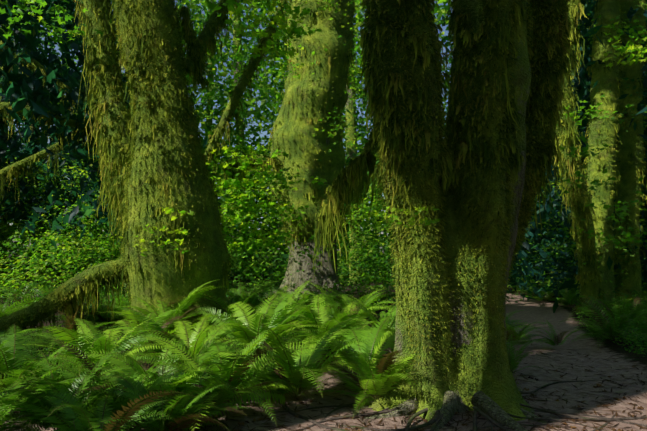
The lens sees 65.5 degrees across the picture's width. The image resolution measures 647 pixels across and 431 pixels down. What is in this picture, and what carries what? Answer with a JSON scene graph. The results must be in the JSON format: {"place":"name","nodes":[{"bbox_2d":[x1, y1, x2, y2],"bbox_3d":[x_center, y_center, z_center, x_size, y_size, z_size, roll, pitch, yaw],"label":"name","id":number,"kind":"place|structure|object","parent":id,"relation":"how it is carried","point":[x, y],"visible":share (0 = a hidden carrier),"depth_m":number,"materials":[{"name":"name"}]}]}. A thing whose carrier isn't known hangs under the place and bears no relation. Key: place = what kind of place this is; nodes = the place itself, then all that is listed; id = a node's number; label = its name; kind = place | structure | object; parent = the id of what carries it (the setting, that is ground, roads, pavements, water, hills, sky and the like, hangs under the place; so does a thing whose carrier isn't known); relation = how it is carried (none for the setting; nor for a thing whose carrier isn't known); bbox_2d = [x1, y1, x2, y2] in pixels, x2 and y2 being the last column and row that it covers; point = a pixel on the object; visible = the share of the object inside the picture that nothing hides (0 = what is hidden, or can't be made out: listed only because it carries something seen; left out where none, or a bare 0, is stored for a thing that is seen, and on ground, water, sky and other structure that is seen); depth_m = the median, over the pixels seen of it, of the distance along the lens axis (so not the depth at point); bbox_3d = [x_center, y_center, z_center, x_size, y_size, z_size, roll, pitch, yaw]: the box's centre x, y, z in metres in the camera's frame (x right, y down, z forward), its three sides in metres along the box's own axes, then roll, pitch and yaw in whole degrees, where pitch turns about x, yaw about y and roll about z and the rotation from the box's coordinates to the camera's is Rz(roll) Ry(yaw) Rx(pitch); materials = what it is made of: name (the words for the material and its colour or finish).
{"place":"outdoors","nodes":[
{"label":"outdoors","id":0,"kind":"place"},
{"bbox_2d":[0,0,453,250],"label":"sky","id":1,"kind":"structure","parent":0,"point":[56,48],"materials":[{"name":"blue"}]},
{"bbox_2d":[0,251,646,430],"bbox_3d":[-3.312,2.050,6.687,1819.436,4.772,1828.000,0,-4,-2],"label":"ground","id":2,"kind":"structure","parent":0,"point":[536,311],"depth_m":6.05,"materials":[{"name":"brown soil"}]},
{"bbox_2d":[61,4,447,138],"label":"canopy overhead trees","id":3,"kind":"object","parent":2,"relation":"on","point":[242,53],"depth_m":37.14,"materials":[{"name":"green plant"}]},
{"bbox_2d":[0,0,645,420],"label":"trees trunks and limbs","id":4,"kind":"object","parent":2,"relation":"on","point":[164,280],"visible":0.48,"depth_m":8.40,"materials":[{"name":"green plant"}]},
{"bbox_2d":[0,0,646,411],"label":"hanging moss trees","id":5,"kind":"object","parent":4,"relation":"hanging from","point":[352,176],"visible":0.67,"depth_m":5.92,"materials":[{"name":"green plant"}]},
{"bbox_2d":[0,0,646,312],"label":"tree foliage","id":6,"kind":"object","parent":2,"relation":"on","point":[65,208],"visible":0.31,"depth_m":15.63,"materials":[{"name":"green plant"}]},
{"bbox_2d":[0,267,646,430],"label":"sword ferns","id":7,"kind":"object","parent":2,"relation":"on","point":[97,365],"visible":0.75,"depth_m":5.33,"materials":[{"name":"green plant"}]},
{"bbox_2d":[0,0,646,256],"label":"maple sprays","id":8,"kind":"object","parent":2,"relation":"on","point":[247,243],"visible":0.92,"depth_m":9.79,"materials":[{"name":"green plant"}]},
{"bbox_2d":[0,270,646,387],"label":"grass","id":9,"kind":"structure","parent":2,"relation":"on","point":[641,339],"depth_m":10.21,"materials":[{"name":"green plant"}]},
{"bbox_2d":[3,376,646,430],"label":"surface roots","id":10,"kind":"object","parent":2,"relation":"on","point":[436,418],"visible":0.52,"depth_m":4.67,"materials":[{"name":"brown wood"}]},
{"bbox_2d":[94,342,646,430],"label":"fallen leaves","id":11,"kind":"object","parent":2,"relation":"on","point":[468,415],"visible":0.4,"depth_m":4.87,"materials":[{"name":"brown plant"}]},
{"bbox_2d":[365,391,548,430],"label":"tree roots","id":12,"kind":"object","parent":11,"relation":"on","point":[487,405],"visible":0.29,"depth_m":4.79,"materials":[{"name":"brown plant"}]}
]}

